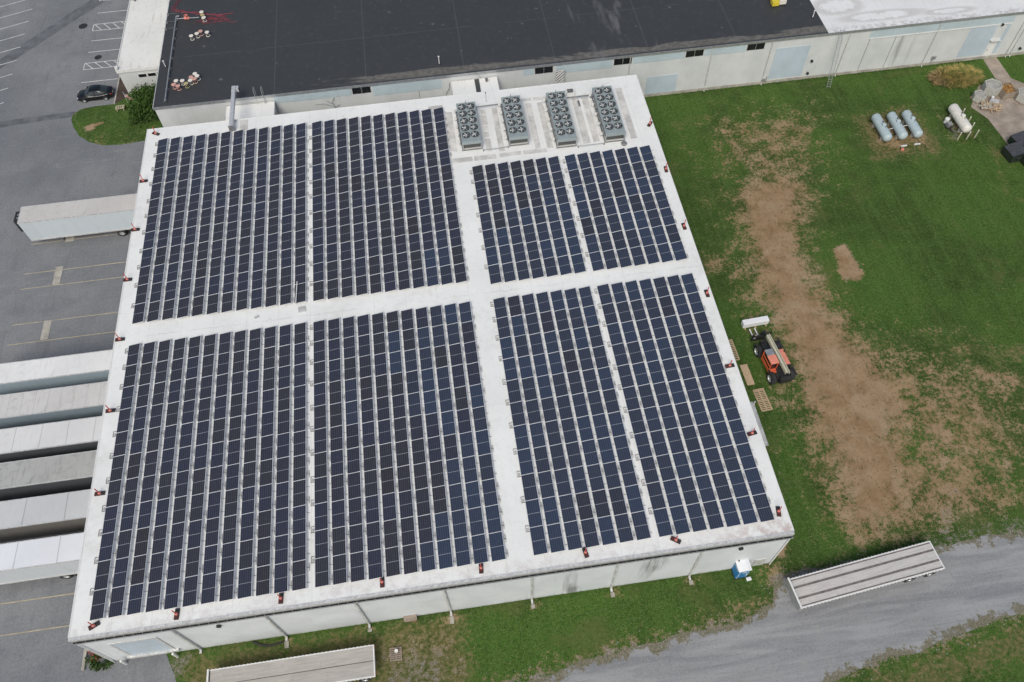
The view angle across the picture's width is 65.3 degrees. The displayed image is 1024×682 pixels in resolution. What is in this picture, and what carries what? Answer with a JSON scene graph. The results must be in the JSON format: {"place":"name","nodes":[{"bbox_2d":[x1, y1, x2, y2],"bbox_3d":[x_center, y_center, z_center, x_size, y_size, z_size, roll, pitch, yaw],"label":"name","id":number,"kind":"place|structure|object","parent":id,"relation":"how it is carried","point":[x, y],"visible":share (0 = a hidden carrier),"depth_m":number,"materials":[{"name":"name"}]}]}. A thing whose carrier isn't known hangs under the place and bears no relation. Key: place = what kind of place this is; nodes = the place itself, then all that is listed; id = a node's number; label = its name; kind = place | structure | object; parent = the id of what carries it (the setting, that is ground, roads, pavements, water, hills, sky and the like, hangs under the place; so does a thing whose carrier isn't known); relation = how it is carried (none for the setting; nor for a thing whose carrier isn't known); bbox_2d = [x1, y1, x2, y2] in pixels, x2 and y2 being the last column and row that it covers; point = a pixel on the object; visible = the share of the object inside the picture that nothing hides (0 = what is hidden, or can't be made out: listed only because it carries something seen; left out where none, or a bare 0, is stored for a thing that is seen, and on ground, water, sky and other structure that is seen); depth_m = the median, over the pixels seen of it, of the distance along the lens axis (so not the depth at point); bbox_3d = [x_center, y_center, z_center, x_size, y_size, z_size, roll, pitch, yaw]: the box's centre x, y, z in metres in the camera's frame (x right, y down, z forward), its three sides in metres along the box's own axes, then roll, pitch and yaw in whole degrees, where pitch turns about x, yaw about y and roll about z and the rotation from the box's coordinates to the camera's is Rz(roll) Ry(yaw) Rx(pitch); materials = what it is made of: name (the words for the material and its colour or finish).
{"place":"outdoors","nodes":[
{"label":"outdoors","id":0,"kind":"place"},
{"bbox_2d":[0,0,175,681],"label":"asphalt yard","id":1,"kind":"structure","parent":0,"point":[52,161],"depth_m":92.16,"materials":[{"name":"grey asphalt"}]},
{"bbox_2d":[0,532,83,584],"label":"box trailer","id":2,"kind":"object","parent":1,"relation":"on","point":[39,558],"visible":0.66,"depth_m":68.07,"materials":[{"name":"grey metal"}]},
{"bbox_2d":[0,489,90,543],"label":"box trailer","id":3,"kind":"object","parent":1,"relation":"on","point":[36,517],"visible":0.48,"depth_m":70.15,"materials":[{"name":"grey metal"}]},
{"bbox_2d":[0,450,96,500],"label":"box trailer","id":4,"kind":"object","parent":1,"relation":"on","point":[43,476],"visible":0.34,"depth_m":72.18,"materials":[{"name":"grey metal"}]},
{"bbox_2d":[0,416,101,462],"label":"box trailer","id":5,"kind":"object","parent":1,"relation":"on","point":[48,439],"visible":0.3,"depth_m":74.01,"materials":[{"name":"grey metal"}]},
{"bbox_2d":[0,0,105,68],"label":"asphalt patch","id":6,"kind":"object","parent":1,"relation":"on","point":[50,31],"visible":1,"depth_m":113.64,"materials":[{"name":"grey asphalt"}]},
{"bbox_2d":[0,381,107,428],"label":"box trailer","id":7,"kind":"object","parent":1,"relation":"on","point":[35,407],"visible":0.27,"depth_m":76.07,"materials":[{"name":"grey metal"}]},
{"bbox_2d":[0,349,112,394],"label":"box trailer","id":8,"kind":"object","parent":1,"relation":"on","point":[53,372],"visible":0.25,"depth_m":78.10,"materials":[{"name":"white metal"}]},
{"bbox_2d":[13,193,136,240],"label":"box trailer","id":9,"kind":"object","parent":1,"relation":"on","point":[61,220],"visible":0.69,"depth_m":89.64,"materials":[{"name":"grey metal"}]},
{"bbox_2d":[71,96,162,144],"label":"grass island","id":10,"kind":"structure","parent":1,"relation":"on","point":[105,125],"depth_m":102.48,"materials":[{"name":"green plant"}]},
{"bbox_2d":[123,79,158,127],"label":"bush","id":11,"kind":"object","parent":10,"relation":"on","point":[141,106],"visible":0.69,"depth_m":102.06,"materials":[{"name":"green plant"}]},
{"bbox_2d":[115,0,168,93],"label":"office annex","id":12,"kind":"object","parent":1,"relation":"on","point":[138,60],"visible":0.71,"depth_m":105.72,"materials":[{"name":"white paint"}]},
{"bbox_2d":[166,54,1023,681],"bbox_3d":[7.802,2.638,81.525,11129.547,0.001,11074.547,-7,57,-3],"label":"ground","id":13,"kind":"structure","parent":0,"point":[740,292],"depth_m":81.64,"materials":[{"name":"green plant"}]},
{"bbox_2d":[206,644,375,681],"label":"flatbed trailer","id":14,"kind":"object","parent":13,"relation":"on","point":[350,664],"visible":1,"depth_m":64.91,"materials":[{"name":"white paint"}]},
{"bbox_2d":[68,75,794,662],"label":"warehouse","id":15,"kind":"structure","parent":13,"relation":"on","point":[520,573],"depth_m":70.38,"materials":[{"name":"grey metal"}]},
{"bbox_2d":[89,343,143,620],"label":"solar panel row","id":16,"kind":"object","parent":15,"relation":"on","point":[106,557],"visible":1,"depth_m":66.88,"materials":[{"name":"blue glass"}]},
{"bbox_2d":[108,341,156,617],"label":"solar panel row","id":17,"kind":"object","parent":15,"relation":"on","point":[122,575],"visible":1,"depth_m":67.01,"materials":[{"name":"blue glass"}]},
{"bbox_2d":[108,637,179,658],"bbox_3d":[-29.768,24.802,64.524,4.200,4.500,0.206,-7,57,-3],"label":"dock door","id":18,"kind":"structure","parent":15,"relation":"in","point":[138,648],"depth_m":64.68,"materials":[{"name":"grey metal"}]},
{"bbox_2d":[127,339,172,614],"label":"solar panel row","id":19,"kind":"object","parent":15,"relation":"on","point":[144,537],"visible":1,"depth_m":67.05,"materials":[{"name":"blue glass"}]},
{"bbox_2d":[131,138,169,323],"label":"solar panel row","id":20,"kind":"object","parent":15,"relation":"on","point":[149,247],"visible":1,"depth_m":82.17,"materials":[{"name":"blue glass"}]},
{"bbox_2d":[147,136,181,321],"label":"solar panel row","id":21,"kind":"object","parent":15,"relation":"on","point":[158,287],"visible":1,"depth_m":82.19,"materials":[{"name":"blue glass"}]},
{"bbox_2d":[145,337,188,612],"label":"solar panel row","id":22,"kind":"object","parent":15,"relation":"on","point":[159,560],"visible":1,"depth_m":67.16,"materials":[{"name":"blue glass"}]},
{"bbox_2d":[162,135,194,320],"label":"solar panel row","id":23,"kind":"object","parent":15,"relation":"on","point":[176,252],"visible":1,"depth_m":82.28,"materials":[{"name":"blue glass"}]},
{"bbox_2d":[164,335,203,609],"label":"solar panel row","id":24,"kind":"object","parent":15,"relation":"on","point":[179,532],"visible":1,"depth_m":67.26,"materials":[{"name":"blue glass"}]},
{"bbox_2d":[177,134,207,318],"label":"solar panel row","id":25,"kind":"object","parent":15,"relation":"on","point":[185,301],"visible":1,"depth_m":82.28,"materials":[{"name":"blue glass"}]},
{"bbox_2d":[182,334,217,606],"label":"solar panel row","id":26,"kind":"object","parent":15,"relation":"on","point":[194,566],"visible":1,"depth_m":67.28,"materials":[{"name":"blue glass"}]},
{"bbox_2d":[192,132,220,316],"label":"solar panel row","id":27,"kind":"object","parent":15,"relation":"on","point":[204,249],"visible":1,"depth_m":82.41,"materials":[{"name":"blue glass"}]},
{"bbox_2d":[201,332,233,604],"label":"solar panel row","id":28,"kind":"object","parent":15,"relation":"on","point":[213,550],"visible":1,"depth_m":67.39,"materials":[{"name":"blue glass"}]},
{"bbox_2d":[206,131,232,314],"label":"solar panel row","id":29,"kind":"object","parent":15,"relation":"on","point":[215,291],"visible":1,"depth_m":82.47,"materials":[{"name":"blue glass"}]},
{"bbox_2d":[221,130,244,312],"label":"solar panel row","id":30,"kind":"object","parent":15,"relation":"on","point":[230,279],"visible":1,"depth_m":82.49,"materials":[{"name":"blue glass"}]},
{"bbox_2d":[219,330,248,601],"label":"solar panel row","id":31,"kind":"object","parent":15,"relation":"on","point":[231,525],"visible":1,"depth_m":67.46,"materials":[{"name":"blue glass"}]},
{"bbox_2d":[236,128,257,310],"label":"solar panel row","id":32,"kind":"object","parent":15,"relation":"on","point":[245,253],"visible":1,"depth_m":82.64,"materials":[{"name":"blue glass"}]},
{"bbox_2d":[237,328,263,598],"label":"solar panel row","id":33,"kind":"object","parent":15,"relation":"on","point":[249,522],"visible":1,"depth_m":67.46,"materials":[{"name":"blue glass"}]},
{"bbox_2d":[251,127,269,308],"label":"solar panel row","id":34,"kind":"object","parent":15,"relation":"on","point":[259,251],"visible":1,"depth_m":82.74,"materials":[{"name":"blue glass"}]},
{"bbox_2d":[256,326,278,595],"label":"solar panel row","id":35,"kind":"object","parent":15,"relation":"on","point":[265,548],"visible":1,"depth_m":67.62,"materials":[{"name":"blue glass"}]},
{"bbox_2d":[265,125,283,307],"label":"solar panel row","id":36,"kind":"object","parent":15,"relation":"on","point":[273,248],"visible":1,"depth_m":82.83,"materials":[{"name":"blue glass"}]},
{"bbox_2d":[274,324,293,593],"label":"solar panel row","id":37,"kind":"object","parent":15,"relation":"on","point":[283,554],"visible":1,"depth_m":67.63,"materials":[{"name":"blue glass"}]},
{"bbox_2d":[280,124,295,305],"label":"solar panel row","id":38,"kind":"object","parent":15,"relation":"on","point":[287,290],"visible":1,"depth_m":82.89,"materials":[{"name":"blue glass"}]},
{"bbox_2d":[292,322,309,590],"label":"solar panel row","id":39,"kind":"object","parent":15,"relation":"on","point":[301,528],"visible":1,"depth_m":67.79,"materials":[{"name":"blue glass"}]},
{"bbox_2d":[295,122,308,302],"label":"solar panel row","id":40,"kind":"object","parent":15,"relation":"on","point":[301,245],"visible":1,"depth_m":82.96,"materials":[{"name":"blue glass"}]},
{"bbox_2d":[309,121,326,301],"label":"solar panel row","id":41,"kind":"object","parent":15,"relation":"on","point":[317,182],"visible":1,"depth_m":83.20,"materials":[{"name":"blue glass"}]},
{"bbox_2d":[310,320,332,587],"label":"solar panel row","id":42,"kind":"object","parent":15,"relation":"on","point":[323,534],"visible":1,"depth_m":67.95,"materials":[{"name":"blue glass"}]},
{"bbox_2d":[324,119,341,299],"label":"solar panel row","id":43,"kind":"object","parent":15,"relation":"on","point":[332,241],"visible":1,"depth_m":83.08,"materials":[{"name":"blue glass"}]},
{"bbox_2d":[328,318,350,584],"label":"solar panel row","id":44,"kind":"object","parent":15,"relation":"on","point":[340,537],"visible":1,"depth_m":67.93,"materials":[{"name":"blue glass"}]},
{"bbox_2d":[336,118,354,297],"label":"solar panel row","id":45,"kind":"object","parent":15,"relation":"on","point":[346,236],"visible":1,"depth_m":83.27,"materials":[{"name":"blue glass"}]},
{"bbox_2d":[343,316,367,582],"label":"solar panel row","id":46,"kind":"object","parent":15,"relation":"on","point":[357,520],"visible":1,"depth_m":68.01,"materials":[{"name":"blue glass"}]},
{"bbox_2d":[349,117,369,295],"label":"solar panel row","id":47,"kind":"object","parent":15,"relation":"on","point":[359,232],"visible":1,"depth_m":83.35,"materials":[{"name":"blue glass"}]},
{"bbox_2d":[357,314,384,579],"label":"solar panel row","id":48,"kind":"object","parent":15,"relation":"on","point":[374,526],"visible":1,"depth_m":68.09,"materials":[{"name":"blue glass"}]},
{"bbox_2d":[361,115,384,293],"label":"solar panel row","id":49,"kind":"object","parent":15,"relation":"on","point":[373,238],"visible":1,"depth_m":83.34,"materials":[{"name":"blue glass"}]},
{"bbox_2d":[373,114,398,291],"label":"solar panel row","id":50,"kind":"object","parent":15,"relation":"on","point":[387,231],"visible":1,"depth_m":83.51,"materials":[{"name":"blue glass"}]},
{"bbox_2d":[372,312,403,576],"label":"solar panel row","id":51,"kind":"object","parent":15,"relation":"on","point":[392,529],"visible":1,"depth_m":68.24,"materials":[{"name":"blue glass"}]},
{"bbox_2d":[385,112,411,290],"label":"solar panel row","id":52,"kind":"object","parent":15,"relation":"on","point":[401,239],"visible":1,"depth_m":83.55,"materials":[{"name":"blue glass"}]},
{"bbox_2d":[386,310,420,574],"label":"solar panel row","id":53,"kind":"object","parent":15,"relation":"on","point":[411,562],"visible":1,"depth_m":68.35,"materials":[{"name":"blue glass"}]},
{"bbox_2d":[397,111,426,288],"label":"solar panel row","id":54,"kind":"object","parent":15,"relation":"on","point":[414,229],"visible":1,"depth_m":83.71,"materials":[{"name":"blue glass"}]},
{"bbox_2d":[401,309,438,571],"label":"solar panel row","id":55,"kind":"object","parent":15,"relation":"on","point":[425,511],"visible":1,"depth_m":68.36,"materials":[{"name":"blue glass"}]},
{"bbox_2d":[409,110,440,286],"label":"solar panel row","id":56,"kind":"object","parent":15,"relation":"on","point":[428,237],"visible":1,"depth_m":83.58,"materials":[{"name":"blue glass"}]},
{"bbox_2d":[415,307,455,569],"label":"solar panel row","id":57,"kind":"object","parent":15,"relation":"on","point":[446,557],"visible":1,"depth_m":68.45,"materials":[{"name":"blue glass"}]},
{"bbox_2d":[421,108,453,284],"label":"solar panel row","id":58,"kind":"object","parent":15,"relation":"on","point":[441,226],"visible":1,"depth_m":83.88,"materials":[{"name":"blue glass"}]},
{"bbox_2d":[433,107,468,283],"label":"solar panel row","id":59,"kind":"object","parent":15,"relation":"on","point":[455,226],"visible":1,"depth_m":83.91,"materials":[{"name":"blue glass"}]},
{"bbox_2d":[430,305,473,566],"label":"solar panel row","id":60,"kind":"object","parent":15,"relation":"on","point":[461,527],"visible":1,"depth_m":68.50,"materials":[{"name":"blue glass"}]},
{"bbox_2d":[444,303,489,564],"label":"solar panel row","id":61,"kind":"object","parent":15,"relation":"on","point":[479,538],"visible":1,"depth_m":68.65,"materials":[{"name":"blue glass"}]},
{"bbox_2d":[453,100,482,151],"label":"condenser unit","id":62,"kind":"object","parent":15,"relation":"on","point":[467,125],"visible":1,"depth_m":88.45,"materials":[{"name":"metal"}]},
{"bbox_2d":[459,301,507,561],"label":"solar panel row","id":63,"kind":"object","parent":15,"relation":"on","point":[495,523],"visible":1,"depth_m":68.64,"materials":[{"name":"blue glass"}]},
{"bbox_2d":[470,165,503,283],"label":"solar panel row","id":64,"kind":"object","parent":15,"relation":"on","point":[488,232],"visible":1,"depth_m":81.74,"materials":[{"name":"blue glass"}]},
{"bbox_2d":[485,163,516,282],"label":"solar panel row","id":65,"kind":"object","parent":15,"relation":"on","point":[502,233],"visible":1,"depth_m":81.82,"materials":[{"name":"blue glass"}]},
{"bbox_2d":[498,94,528,146],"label":"condenser unit","id":66,"kind":"object","parent":15,"relation":"on","point":[514,119],"visible":1,"depth_m":88.74,"materials":[{"name":"metal"}]},
{"bbox_2d":[497,162,531,280],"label":"solar panel row","id":67,"kind":"object","parent":15,"relation":"on","point":[518,246],"visible":1,"depth_m":81.81,"materials":[{"name":"blue glass"}]},
{"bbox_2d":[490,297,549,555],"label":"solar panel row","id":68,"kind":"object","parent":15,"relation":"on","point":[533,503],"visible":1,"depth_m":68.98,"materials":[{"name":"blue glass"}]},
{"bbox_2d":[510,160,545,278],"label":"solar panel row","id":69,"kind":"object","parent":15,"relation":"on","point":[529,229],"visible":1,"depth_m":81.97,"materials":[{"name":"blue glass"}]},
{"bbox_2d":[507,295,566,552],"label":"solar panel row","id":70,"kind":"object","parent":15,"relation":"on","point":[546,478],"visible":1,"depth_m":69.05,"materials":[{"name":"blue glass"}]},
{"bbox_2d":[523,159,558,276],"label":"solar panel row","id":71,"kind":"object","parent":15,"relation":"on","point":[541,221],"visible":1,"depth_m":82.10,"materials":[{"name":"blue glass"}]},
{"bbox_2d":[522,293,582,550],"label":"solar panel row","id":72,"kind":"object","parent":15,"relation":"on","point":[570,514],"visible":1,"depth_m":69.04,"materials":[{"name":"blue glass"}]},
{"bbox_2d":[535,157,573,275],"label":"solar panel row","id":73,"kind":"object","parent":15,"relation":"on","point":[554,216],"visible":1,"depth_m":82.21,"materials":[{"name":"blue glass"}]},
{"bbox_2d":[543,90,576,148],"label":"condenser unit","id":74,"kind":"object","parent":15,"relation":"on","point":[563,125],"visible":1,"depth_m":88.64,"materials":[{"name":"metal"}]},
{"bbox_2d":[548,156,587,273],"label":"solar panel row","id":75,"kind":"object","parent":15,"relation":"on","point":[578,259],"visible":1,"depth_m":82.16,"materials":[{"name":"blue glass"}]},
{"bbox_2d":[536,291,601,547],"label":"solar panel row","id":76,"kind":"object","parent":15,"relation":"on","point":[589,523],"visible":1,"depth_m":69.11,"materials":[{"name":"blue glass"}]},
{"bbox_2d":[550,290,617,545],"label":"solar panel row","id":77,"kind":"object","parent":15,"relation":"on","point":[592,457],"visible":1,"depth_m":69.26,"materials":[{"name":"blue glass"}]},
{"bbox_2d":[562,154,605,271],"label":"solar panel row","id":78,"kind":"object","parent":15,"relation":"on","point":[587,223],"visible":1,"depth_m":82.30,"materials":[{"name":"blue glass"}]},
{"bbox_2d":[577,152,619,269],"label":"solar panel row","id":79,"kind":"object","parent":15,"relation":"on","point":[603,231],"visible":1,"depth_m":82.35,"materials":[{"name":"blue glass"}]},
{"bbox_2d":[564,288,635,542],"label":"solar panel row","id":80,"kind":"object","parent":15,"relation":"on","point":[623,520],"visible":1,"depth_m":69.32,"materials":[{"name":"blue glass"}]},
{"bbox_2d":[589,84,625,142],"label":"condenser unit","id":81,"kind":"object","parent":15,"relation":"on","point":[610,119],"visible":1,"depth_m":88.99,"materials":[{"name":"metal"}]},
{"bbox_2d":[589,151,633,267],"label":"solar panel row","id":82,"kind":"object","parent":15,"relation":"on","point":[607,196],"visible":1,"depth_m":82.51,"materials":[{"name":"blue glass"}]},
{"bbox_2d":[578,286,651,540],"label":"solar panel row","id":83,"kind":"object","parent":15,"relation":"on","point":[631,481],"visible":1,"depth_m":69.41,"materials":[{"name":"blue glass"}]},
{"bbox_2d":[602,149,646,265],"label":"solar panel row","id":84,"kind":"object","parent":15,"relation":"on","point":[624,209],"visible":1,"depth_m":82.58,"materials":[{"name":"blue glass"}]},
{"bbox_2d":[594,284,674,536],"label":"solar panel row","id":85,"kind":"object","parent":15,"relation":"on","point":[649,465],"visible":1,"depth_m":69.55,"materials":[{"name":"blue glass"}]},
{"bbox_2d":[614,148,659,263],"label":"solar panel row","id":86,"kind":"object","parent":15,"relation":"on","point":[642,223],"visible":1,"depth_m":82.61,"materials":[{"name":"blue glass"}]},
{"bbox_2d":[627,146,674,262],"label":"solar panel row","id":87,"kind":"object","parent":15,"relation":"on","point":[650,205],"visible":1,"depth_m":82.77,"materials":[{"name":"blue glass"}]},
{"bbox_2d":[611,282,691,534],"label":"solar panel row","id":88,"kind":"object","parent":15,"relation":"on","point":[682,525],"visible":1,"depth_m":69.60,"materials":[{"name":"blue glass"}]},
{"bbox_2d":[639,145,688,260],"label":"solar panel row","id":89,"kind":"object","parent":15,"relation":"on","point":[666,212],"visible":1,"depth_m":82.81,"materials":[{"name":"blue glass"}]},
{"bbox_2d":[625,280,707,531],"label":"solar panel row","id":90,"kind":"object","parent":15,"relation":"on","point":[691,496],"visible":1,"depth_m":69.62,"materials":[{"name":"blue glass"}]},
{"bbox_2d":[639,278,724,529],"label":"solar panel row","id":91,"kind":"object","parent":15,"relation":"on","point":[708,495],"visible":1,"depth_m":69.77,"materials":[{"name":"blue glass"}]},
{"bbox_2d":[653,277,740,526],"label":"solar panel row","id":92,"kind":"object","parent":15,"relation":"on","point":[724,491],"visible":1,"depth_m":69.80,"materials":[{"name":"blue glass"}]},
{"bbox_2d":[667,275,758,524],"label":"solar panel row","id":93,"kind":"object","parent":15,"relation":"on","point":[748,513],"visible":1,"depth_m":69.92,"materials":[{"name":"blue glass"}]},
{"bbox_2d":[681,273,774,521],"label":"solar panel row","id":94,"kind":"object","parent":15,"relation":"on","point":[757,487],"visible":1,"depth_m":70.04,"materials":[{"name":"blue glass"}]},
{"bbox_2d":[152,0,1023,126],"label":"factory building","id":95,"kind":"structure","parent":13,"relation":"on","point":[291,56],"depth_m":100.53,"materials":[{"name":"metal"}]},
{"bbox_2d":[749,328,797,384],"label":"telehandler","id":96,"kind":"object","parent":13,"relation":"on","point":[769,351],"visible":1,"depth_m":79.51,"materials":[{"name":"metal"}]},
{"bbox_2d":[927,62,984,89],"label":"ornamental grass","id":97,"kind":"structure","parent":13,"relation":"on","point":[957,75],"depth_m":103.52,"materials":[{"name":"yellow plant"}]},
{"bbox_2d":[971,78,1023,144],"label":"concrete pad","id":98,"kind":"object","parent":13,"relation":"on","point":[1007,121],"visible":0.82,"depth_m":100.29,"materials":[{"name":"beige concrete"}]},
{"bbox_2d":[527,533,1023,681],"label":"gravel road","id":99,"kind":"structure","parent":0,"point":[854,619],"depth_m":66.97,"materials":[{"name":"grey gravel"}]},
{"bbox_2d":[785,541,944,610],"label":"flatbed trailer","id":100,"kind":"object","parent":99,"relation":"on","point":[908,564],"visible":1,"depth_m":67.98,"materials":[{"name":"metal"}]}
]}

